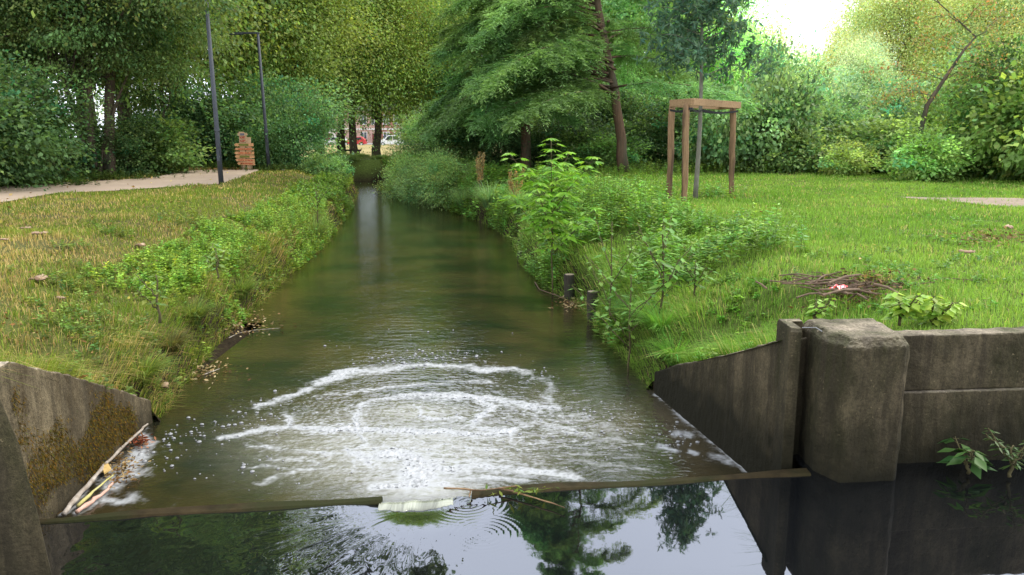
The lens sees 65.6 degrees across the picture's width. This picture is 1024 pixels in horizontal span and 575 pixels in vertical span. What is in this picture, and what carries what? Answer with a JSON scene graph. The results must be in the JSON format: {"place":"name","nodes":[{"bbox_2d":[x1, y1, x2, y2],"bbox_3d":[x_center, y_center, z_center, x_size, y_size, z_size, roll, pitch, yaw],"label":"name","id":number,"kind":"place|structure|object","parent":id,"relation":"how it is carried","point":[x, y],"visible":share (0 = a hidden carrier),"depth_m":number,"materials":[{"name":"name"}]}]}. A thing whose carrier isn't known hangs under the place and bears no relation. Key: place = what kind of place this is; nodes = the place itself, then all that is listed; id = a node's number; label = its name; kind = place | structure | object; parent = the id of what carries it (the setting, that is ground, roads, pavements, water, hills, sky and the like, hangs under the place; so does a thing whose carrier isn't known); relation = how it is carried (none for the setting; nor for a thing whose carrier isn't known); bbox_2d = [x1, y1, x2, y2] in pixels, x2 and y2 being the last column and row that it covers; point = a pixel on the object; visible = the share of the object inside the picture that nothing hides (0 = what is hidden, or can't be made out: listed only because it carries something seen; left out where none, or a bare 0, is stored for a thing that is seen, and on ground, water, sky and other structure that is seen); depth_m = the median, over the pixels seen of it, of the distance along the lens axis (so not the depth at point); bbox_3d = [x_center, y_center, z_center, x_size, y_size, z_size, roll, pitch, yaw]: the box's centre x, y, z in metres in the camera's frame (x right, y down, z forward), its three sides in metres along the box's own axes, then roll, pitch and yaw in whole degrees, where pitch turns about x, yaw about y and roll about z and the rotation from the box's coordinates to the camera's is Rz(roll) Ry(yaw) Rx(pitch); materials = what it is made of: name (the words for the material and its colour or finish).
{"place":"outdoors","nodes":[
{"label":"outdoors","id":0,"kind":"place"},
{"bbox_2d":[0,169,256,201],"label":"path","id":1,"kind":"structure","parent":0,"point":[199,176],"depth_m":23.40,"materials":[{"name":"beige gravel"}]},
{"bbox_2d":[56,181,747,517],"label":"stream water","id":2,"kind":"structure","parent":0,"point":[367,278],"depth_m":8.42,"materials":[{"name":"liquid"}]},
{"bbox_2d":[61,423,147,515],"bbox_3d":[-3.311,1.439,6.520,0.075,0.043,1.800,-1,11,-7],"label":"driftwood pole","id":3,"kind":"object","parent":2,"relation":"on","point":[74,499],"visible":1,"depth_m":6.17,"materials":[{"name":"beige wood"}]},
{"bbox_2d":[93,447,151,491],"bbox_3d":[-3.217,1.448,6.548,0.453,0.095,1.149,-5,12,-23],"label":"floating debris","id":4,"kind":"object","parent":2,"relation":"on","point":[124,465],"visible":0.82,"depth_m":6.42,"materials":[{"name":"brown plant"}]},
{"bbox_2d":[72,365,694,507],"bbox_3d":[-0.951,1.234,7.786,5.222,0.034,3.400,-2,11,-9],"label":"foam","id":5,"kind":"object","parent":2,"relation":"on","point":[418,473],"visible":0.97,"depth_m":6.84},
{"bbox_2d":[134,329,699,483],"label":"foam bubbles","id":6,"kind":"object","parent":2,"relation":"on","point":[228,424],"visible":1,"depth_m":7.38},
{"bbox_2d":[39,468,810,523],"bbox_3d":[-0.477,1.839,5.391,5.268,0.936,0.304,-1,11,-7],"label":"weir","id":7,"kind":"object","parent":2,"relation":"in","point":[415,505],"visible":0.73,"depth_m":5.22,"materials":[{"name":"concrete"}]},
{"bbox_2d":[0,138,1023,421],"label":"ground","id":8,"kind":"structure","parent":0,"point":[368,170],"depth_m":10.37,"materials":[{"name":"green plant"}]},
{"bbox_2d":[0,41,94,190],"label":"bush","id":9,"kind":"object","parent":8,"relation":"on","point":[10,102],"visible":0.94,"depth_m":21.27,"materials":[{"name":"green plant"}]},
{"bbox_2d":[4,101,105,178],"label":"bush","id":10,"kind":"object","parent":8,"relation":"on","point":[84,159],"visible":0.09,"depth_m":26.82,"materials":[{"name":"green plant"}]},
{"bbox_2d":[0,53,133,186],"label":"bush","id":11,"kind":"object","parent":8,"relation":"on","point":[65,111],"visible":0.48,"depth_m":23.49,"materials":[{"name":"green plant"}]},
{"bbox_2d":[0,361,152,518],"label":"wing wall","id":12,"kind":"structure","parent":8,"relation":"on","point":[49,396],"depth_m":5.75,"materials":[{"name":"concrete"}]},
{"bbox_2d":[12,385,138,513],"bbox_3d":[-3.296,1.011,6.178,0.037,1.118,1.982,-1,11,-4],"label":"wall moss","id":13,"kind":"object","parent":12,"relation":"attached to","point":[105,446],"depth_m":6.03,"materials":[{"name":"brown plant"}]},
{"bbox_2d":[7,217,226,403],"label":"bank weeds","id":14,"kind":"object","parent":8,"relation":"on","point":[61,278],"visible":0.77,"depth_m":8.48,"materials":[{"name":"green plant"}]},
{"bbox_2d":[0,0,255,175],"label":"multi stemmed tree","id":15,"kind":"object","parent":8,"relation":"on","point":[106,71],"visible":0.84,"depth_m":26.09,"materials":[{"name":"green plant"}]},
{"bbox_2d":[0,0,276,169],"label":"woodland tree","id":16,"kind":"object","parent":8,"relation":"on","point":[140,83],"visible":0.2,"depth_m":28.68,"materials":[{"name":"green plant"}]},
{"bbox_2d":[81,108,203,176],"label":"bush","id":17,"kind":"object","parent":8,"relation":"on","point":[131,145],"visible":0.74,"depth_m":28.11,"materials":[{"name":"green plant"}]},
{"bbox_2d":[109,348,180,385],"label":"sedge clump","id":18,"kind":"object","parent":8,"relation":"on","point":[153,369],"visible":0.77,"depth_m":7.81,"materials":[{"name":"green plant"}]},
{"bbox_2d":[75,109,215,174],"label":"bush","id":19,"kind":"object","parent":8,"relation":"on","point":[177,153],"visible":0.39,"depth_m":29.37,"materials":[{"name":"green plant"}]},
{"bbox_2d":[98,24,208,131],"bbox_3d":[-15.357,-8.717,33.691,5.572,7.482,5.233,0,11,0],"label":"thin crooked tree","id":20,"kind":"object","parent":8,"relation":"on","point":[148,103],"visible":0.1,"depth_m":33.22,"materials":[{"name":"green plant"}]},
{"bbox_2d":[0,160,337,186],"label":"bank weeds","id":21,"kind":"object","parent":8,"relation":"on","point":[76,180],"visible":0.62,"depth_m":26.21,"materials":[{"name":"green plant"}]},
{"bbox_2d":[96,78,245,165],"bbox_3d":[-15.449,-7.421,37.897,8.469,5.182,8.355,-6,12,-28],"label":"bush","id":22,"kind":"object","parent":8,"relation":"on","point":[184,110],"visible":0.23,"depth_m":36.43,"materials":[{"name":"green plant"}]},
{"bbox_2d":[0,161,357,420],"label":"grass","id":23,"kind":"structure","parent":8,"relation":"on","point":[134,194],"depth_m":10.93,"materials":[{"name":"green plant"}]},
{"bbox_2d":[3,0,355,134],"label":"woodland tree","id":24,"kind":"object","parent":8,"relation":"on","point":[233,29],"visible":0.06,"depth_m":34.72,"materials":[{"name":"green plant"}]},
{"bbox_2d":[159,325,205,355],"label":"sedge clump","id":25,"kind":"object","parent":8,"relation":"on","point":[178,339],"visible":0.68,"depth_m":8.85,"materials":[{"name":"green plant"}]},
{"bbox_2d":[178,292,231,325],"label":"sedge clump","id":26,"kind":"object","parent":8,"relation":"on","point":[201,315],"visible":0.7,"depth_m":10.20,"materials":[{"name":"green plant"}]},
{"bbox_2d":[204,0,223,183],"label":"street lamp","id":27,"kind":"object","parent":8,"relation":"on","point":[216,123],"visible":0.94,"depth_m":23.37,"materials":[{"name":"grey metal"}]},
{"bbox_2d":[74,152,354,359],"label":"bank vegetation","id":28,"kind":"object","parent":8,"relation":"on","point":[295,201],"visible":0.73,"depth_m":14.12,"materials":[{"name":"green plant"}]},
{"bbox_2d":[149,197,300,385],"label":"bank weeds","id":29,"kind":"object","parent":8,"relation":"on","point":[197,219],"visible":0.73,"depth_m":14.46,"materials":[{"name":"green plant"}]},
{"bbox_2d":[171,88,294,164],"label":"bush","id":30,"kind":"object","parent":8,"relation":"on","point":[226,97],"visible":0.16,"depth_m":36.95,"materials":[{"name":"green plant"}]},
{"bbox_2d":[64,0,404,118],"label":"woodland tree","id":31,"kind":"object","parent":8,"relation":"on","point":[302,40],"visible":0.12,"depth_m":41.30,"materials":[{"name":"green plant"}]},
{"bbox_2d":[234,132,254,168],"bbox_3d":[-11.170,-5.681,33.195,0.830,1.608,0.122,0,11,0],"label":"signpost","id":32,"kind":"object","parent":8,"relation":"on","point":[245,157],"visible":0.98,"depth_m":33.17,"materials":[{"name":"brown wood"}]},
{"bbox_2d":[230,32,270,167],"bbox_3d":[-10.732,-7.571,32.686,1.325,5.617,0.168,0,11,0],"label":"street lamp","id":33,"kind":"object","parent":8,"relation":"on","point":[263,102],"visible":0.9,"depth_m":32.57,"materials":[{"name":"grey metal"}]},
{"bbox_2d":[190,65,377,169],"bbox_3d":[-11.652,-7.798,38.478,9.465,5.950,9.338,8,14,36],"label":"bush","id":34,"kind":"object","parent":8,"relation":"on","point":[225,121],"visible":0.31,"depth_m":37.62,"materials":[{"name":"green plant"}]},
{"bbox_2d":[214,84,358,168],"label":"bush","id":35,"kind":"object","parent":8,"relation":"on","point":[284,124],"visible":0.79,"depth_m":34.44,"materials":[{"name":"green plant"}]},
{"bbox_2d":[178,0,429,155],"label":"woodland tree","id":36,"kind":"object","parent":8,"relation":"on","point":[297,56],"visible":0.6,"depth_m":43.35,"materials":[{"name":"green plant"}]},
{"bbox_2d":[295,147,354,181],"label":"bush","id":37,"kind":"object","parent":8,"relation":"on","point":[315,163],"visible":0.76,"depth_m":32.63,"materials":[{"name":"green plant"}]},
{"bbox_2d":[264,0,438,159],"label":"woodland tree","id":38,"kind":"object","parent":8,"relation":"on","point":[352,135],"visible":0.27,"depth_m":51.50,"materials":[{"name":"green plant"}]},
{"bbox_2d":[277,1,431,152],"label":"woodland tree","id":39,"kind":"object","parent":8,"relation":"on","point":[342,143],"visible":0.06,"depth_m":52.98,"materials":[{"name":"green plant"}]},
{"bbox_2d":[314,0,468,159],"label":"woodland tree","id":40,"kind":"object","parent":8,"relation":"on","point":[416,103],"visible":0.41,"depth_m":52.97,"materials":[{"name":"green plant"}]},
{"bbox_2d":[368,142,430,199],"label":"willow bush","id":41,"kind":"object","parent":8,"relation":"on","point":[391,171],"visible":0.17,"depth_m":33.14,"materials":[{"name":"green plant"}]},
{"bbox_2d":[375,105,461,160],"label":"willow bush","id":42,"kind":"object","parent":8,"relation":"on","point":[404,126],"visible":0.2,"depth_m":42.28,"materials":[{"name":"green plant"}]},
{"bbox_2d":[377,137,467,205],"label":"willow bush","id":43,"kind":"object","parent":8,"relation":"on","point":[411,181],"visible":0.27,"depth_m":31.04,"materials":[{"name":"green plant"}]},
{"bbox_2d":[398,138,481,211],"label":"willow bush","id":44,"kind":"object","parent":8,"relation":"on","point":[439,175],"visible":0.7,"depth_m":28.27,"materials":[{"name":"green plant"}]},
{"bbox_2d":[391,91,500,166],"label":"bush","id":45,"kind":"object","parent":8,"relation":"on","point":[442,141],"visible":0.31,"depth_m":34.21,"materials":[{"name":"green plant"}]},
{"bbox_2d":[398,0,510,157],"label":"woodland tree","id":46,"kind":"object","parent":8,"relation":"on","point":[448,71],"visible":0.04,"depth_m":55.34,"materials":[{"name":"green plant"}]},
{"bbox_2d":[428,119,570,168],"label":"bush","id":47,"kind":"object","parent":8,"relation":"on","point":[494,157],"visible":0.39,"depth_m":33.72,"materials":[{"name":"green plant"}]},
{"bbox_2d":[405,0,623,168],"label":"feathery conifer","id":48,"kind":"object","parent":8,"relation":"on","point":[451,93],"visible":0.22,"depth_m":30.47,"materials":[{"name":"green plant"}]},
{"bbox_2d":[475,104,615,168],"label":"bush","id":49,"kind":"object","parent":8,"relation":"on","point":[581,127],"visible":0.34,"depth_m":33.23,"materials":[{"name":"green plant"}]},
{"bbox_2d":[499,138,604,293],"bbox_3d":[0.751,-1.068,13.095,1.672,2.764,1.597,-5,12,-26],"label":"tall bank plant","id":50,"kind":"object","parent":8,"relation":"on","point":[550,205],"visible":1,"depth_m":13.11,"materials":[{"name":"green plant"}]},
{"bbox_2d":[425,0,764,172],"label":"feathery conifer","id":51,"kind":"object","parent":8,"relation":"on","point":[537,52],"visible":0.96,"depth_m":27.28,"materials":[{"name":"green plant"}]},
{"bbox_2d":[535,119,655,170],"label":"bush","id":52,"kind":"object","parent":8,"relation":"on","point":[603,150],"visible":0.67,"depth_m":32.06,"materials":[{"name":"green plant"}]},
{"bbox_2d":[382,149,809,349],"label":"bank vegetation","id":53,"kind":"object","parent":8,"relation":"on","point":[640,204],"visible":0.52,"depth_m":13.69,"materials":[{"name":"green plant"}]},
{"bbox_2d":[539,77,676,161],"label":"bush","id":54,"kind":"object","parent":8,"relation":"on","point":[608,111],"visible":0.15,"depth_m":36.22,"materials":[{"name":"green plant"}]},
{"bbox_2d":[581,220,638,330],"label":"young bank plant","id":55,"kind":"object","parent":8,"relation":"on","point":[611,276],"visible":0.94,"depth_m":10.53,"materials":[{"name":"green plant"}]},
{"bbox_2d":[507,160,746,212],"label":"meadow weeds","id":56,"kind":"object","parent":8,"relation":"on","point":[710,188],"visible":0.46,"depth_m":20.77,"materials":[{"name":"green plant"}]},
{"bbox_2d":[569,257,696,371],"bbox_3d":[1.333,0.339,9.002,1.449,1.489,0.703,0,11,0],"label":"young bank plant","id":57,"kind":"object","parent":8,"relation":"on","point":[653,295],"visible":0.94,"depth_m":9.02,"materials":[{"name":"green plant"}]},
{"bbox_2d":[587,90,721,167],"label":"bush","id":58,"kind":"object","parent":8,"relation":"on","point":[644,118],"visible":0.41,"depth_m":34.56,"materials":[{"name":"green plant"}]},
{"bbox_2d":[627,216,695,313],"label":"young bank plant","id":59,"kind":"object","parent":8,"relation":"on","point":[664,251],"visible":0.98,"depth_m":8.88,"materials":[{"name":"green plant"}]},
{"bbox_2d":[628,300,695,337],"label":"sedge clump","id":60,"kind":"object","parent":8,"relation":"on","point":[654,319],"visible":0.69,"depth_m":8.76,"materials":[{"name":"green plant"}]},
{"bbox_2d":[580,0,755,115],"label":"woodland tree","id":61,"kind":"object","parent":8,"relation":"on","point":[613,7],"visible":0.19,"depth_m":43.50,"materials":[{"name":"green plant"}]},
{"bbox_2d":[641,330,699,365],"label":"sedge clump","id":62,"kind":"object","parent":8,"relation":"on","point":[663,347],"visible":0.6,"depth_m":8.35,"materials":[{"name":"green plant"}]},
{"bbox_2d":[629,86,725,167],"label":"bush","id":63,"kind":"object","parent":8,"relation":"on","point":[674,96],"visible":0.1,"depth_m":34.63,"materials":[{"name":"green plant"}]},
{"bbox_2d":[666,98,740,201],"bbox_3d":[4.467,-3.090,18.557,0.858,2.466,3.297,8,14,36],"label":"tree guard","id":64,"kind":"object","parent":8,"relation":"on","point":[688,105],"visible":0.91,"depth_m":17.82,"materials":[{"name":"brown wood"}]},
{"bbox_2d":[630,0,780,198],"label":"young tree","id":65,"kind":"object","parent":8,"relation":"on","point":[684,40],"visible":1,"depth_m":17.80,"materials":[{"name":"green plant"}]},
{"bbox_2d":[634,0,807,97],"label":"woodland tree","id":66,"kind":"object","parent":8,"relation":"on","point":[756,13],"visible":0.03,"depth_m":47.73,"materials":[{"name":"green plant"}]},
{"bbox_2d":[673,95,783,171],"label":"shrub","id":67,"kind":"object","parent":8,"relation":"on","point":[692,152],"visible":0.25,"depth_m":30.73,"materials":[{"name":"green plant"}]},
{"bbox_2d":[654,337,806,472],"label":"wing wall","id":68,"kind":"structure","parent":8,"relation":"on","point":[725,404],"depth_m":6.59,"materials":[{"name":"concrete"}]},
{"bbox_2d":[612,156,881,174],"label":"meadow weeds","id":69,"kind":"object","parent":8,"relation":"on","point":[739,170],"visible":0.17,"depth_m":30.24,"materials":[{"name":"green plant"}]},
{"bbox_2d":[698,11,804,110],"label":"woodland tree","id":70,"kind":"object","parent":8,"relation":"on","point":[737,76],"visible":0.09,"depth_m":42.99,"materials":[{"name":"green plant"}]},
{"bbox_2d":[688,57,842,172],"bbox_3d":[9.536,-6.387,30.653,6.553,5.709,4.997,-4,12,-19],"label":"shrub","id":71,"kind":"object","parent":8,"relation":"on","point":[784,105],"visible":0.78,"depth_m":29.96,"materials":[{"name":"green plant"}]},
{"bbox_2d":[715,28,872,124],"bbox_3d":[11.797,-7.694,35.229,7.971,7.678,7.864,-1,11,-6],"label":"shrub","id":72,"kind":"object","parent":8,"relation":"on","point":[780,55],"visible":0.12,"depth_m":34.57,"materials":[{"name":"green plant"}]},
{"bbox_2d":[736,60,874,158],"bbox_3d":[11.975,-6.757,33.418,6.816,5.219,5.197,5,12,26],"label":"shrub","id":73,"kind":"object","parent":8,"relation":"on","point":[847,98],"visible":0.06,"depth_m":32.31,"materials":[{"name":"green plant"}]},
{"bbox_2d":[752,123,884,173],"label":"shrub","id":74,"kind":"object","parent":8,"relation":"on","point":[815,152],"visible":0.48,"depth_m":29.79,"materials":[{"name":"green plant"}]},
{"bbox_2d":[808,134,888,175],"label":"shrub","id":75,"kind":"object","parent":8,"relation":"on","point":[845,159],"visible":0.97,"depth_m":28.00,"materials":[{"name":"green plant"}]},
{"bbox_2d":[802,102,895,141],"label":"shrub","id":76,"kind":"object","parent":8,"relation":"on","point":[835,121],"visible":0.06,"depth_m":31.61,"materials":[{"name":"green plant"}]},
{"bbox_2d":[801,0,905,99],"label":"hazy tree","id":77,"kind":"object","parent":8,"relation":"on","point":[838,34],"visible":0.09,"depth_m":78.81,"materials":[{"name":"green plant"}]},
{"bbox_2d":[812,22,913,111],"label":"hazy tree","id":78,"kind":"object","parent":8,"relation":"on","point":[856,65],"visible":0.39,"depth_m":62.72,"materials":[{"name":"green plant"}]},
{"bbox_2d":[788,268,938,318],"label":"twig litter","id":79,"kind":"object","parent":8,"relation":"on","point":[871,277],"visible":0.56,"depth_m":7.88,"materials":[{"name":"brown plant"}]},
{"bbox_2d":[811,115,939,173],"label":"shrub","id":80,"kind":"object","parent":8,"relation":"on","point":[837,127],"visible":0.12,"depth_m":30.44,"materials":[{"name":"green plant"}]},
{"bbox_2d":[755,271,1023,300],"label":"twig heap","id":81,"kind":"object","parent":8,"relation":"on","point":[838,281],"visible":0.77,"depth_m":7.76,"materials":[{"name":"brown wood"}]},
{"bbox_2d":[825,64,955,124],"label":"shrub","id":82,"kind":"object","parent":8,"relation":"on","point":[893,104],"visible":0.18,"depth_m":36.51,"materials":[{"name":"green plant"}]},
{"bbox_2d":[809,0,985,102],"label":"hazy tree","id":83,"kind":"object","parent":8,"relation":"on","point":[886,14],"visible":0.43,"depth_m":69.28,"materials":[{"name":"green plant"}]},
{"bbox_2d":[881,292,929,325],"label":"wall top plant","id":84,"kind":"object","parent":8,"relation":"on","point":[907,308],"depth_m":6.30,"materials":[{"name":"green plant"}]},
{"bbox_2d":[844,108,991,175],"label":"shrub","id":85,"kind":"object","parent":8,"relation":"on","point":[885,123],"visible":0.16,"depth_m":29.63,"materials":[{"name":"green plant"}]},
{"bbox_2d":[873,112,993,181],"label":"shrub","id":86,"kind":"object","parent":8,"relation":"on","point":[928,157],"visible":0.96,"depth_m":25.23,"materials":[{"name":"green plant"}]},
{"bbox_2d":[854,0,1023,141],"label":"leaning tree","id":87,"kind":"object","parent":8,"relation":"on","point":[928,102],"visible":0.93,"depth_m":25.81,"materials":[{"name":"green plant"}]},
{"bbox_2d":[916,295,966,326],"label":"wall top plant","id":88,"kind":"object","parent":8,"relation":"on","point":[933,314],"depth_m":6.22,"materials":[{"name":"green plant"}]},
{"bbox_2d":[881,78,1010,175],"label":"shrub","id":89,"kind":"object","parent":8,"relation":"on","point":[914,113],"visible":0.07,"depth_m":28.68,"materials":[{"name":"green plant"}]},
{"bbox_2d":[893,21,1023,180],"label":"shrub","id":90,"kind":"object","parent":8,"relation":"on","point":[963,99],"visible":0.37,"depth_m":26.56,"materials":[{"name":"green plant"}]},
{"bbox_2d":[896,0,1023,89],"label":"hazy tree","id":91,"kind":"object","parent":8,"relation":"on","point":[960,17],"visible":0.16,"depth_m":65.39,"materials":[{"name":"green plant"}]},
{"bbox_2d":[900,32,1021,111],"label":"shrub","id":92,"kind":"object","parent":8,"relation":"on","point":[952,60],"visible":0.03,"depth_m":35.75,"materials":[{"name":"green plant"}]},
{"bbox_2d":[904,0,1023,84],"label":"hazy tree","id":93,"kind":"object","parent":8,"relation":"on","point":[1016,23],"visible":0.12,"depth_m":61.61,"materials":[{"name":"green plant"}]},
{"bbox_2d":[941,60,1023,181],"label":"shrub","id":94,"kind":"object","parent":8,"relation":"on","point":[1003,104],"visible":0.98,"depth_m":24.53,"materials":[{"name":"green plant"}]},
{"bbox_2d":[25,0,1010,136],"label":"sky","id":95,"kind":"structure","parent":0,"point":[813,8],"materials":[{"name":"white"}]},
{"bbox_2d":[40,454,1023,574],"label":"pool water","id":96,"kind":"structure","parent":0,"point":[929,518],"depth_m":4.80,"materials":[{"name":"black liquid"}]},
{"bbox_2d":[936,436,995,478],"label":"pool plant","id":97,"kind":"object","parent":96,"relation":"on","point":[979,460],"visible":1,"depth_m":5.56,"materials":[{"name":"green plant"}]},
{"bbox_2d":[983,428,1023,476],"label":"pool plant","id":98,"kind":"object","parent":96,"relation":"on","point":[1008,454],"visible":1,"depth_m":5.53,"materials":[{"name":"green plant"}]},
{"bbox_2d":[431,169,1023,387],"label":"grass","id":99,"kind":"structure","parent":0,"point":[884,217],"depth_m":10.97,"materials":[{"name":"green plant"}]},
{"bbox_2d":[903,197,1023,205],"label":"dirt track","id":100,"kind":"structure","parent":0,"point":[1013,201],"depth_m":17.65,"materials":[{"name":"beige soil"}]},
{"label":"stream bed","id":101,"kind":"structure","parent":0,"visible":0},
{"bbox_2d":[0,401,51,574],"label":"weir pier","id":102,"kind":"structure","parent":101,"relation":"on","point":[23,551],"depth_m":3.94,"materials":[{"name":"concrete"}]},
{"bbox_2d":[772,318,909,482],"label":"weir pillar","id":103,"kind":"structure","parent":101,"relation":"on","point":[854,377],"depth_m":5.51,"materials":[{"name":"concrete"}]},
{"bbox_2d":[897,326,1023,462],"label":"retaining wall","id":104,"kind":"structure","parent":101,"relation":"on","point":[967,383],"depth_m":5.79,"materials":[{"name":"concrete"}]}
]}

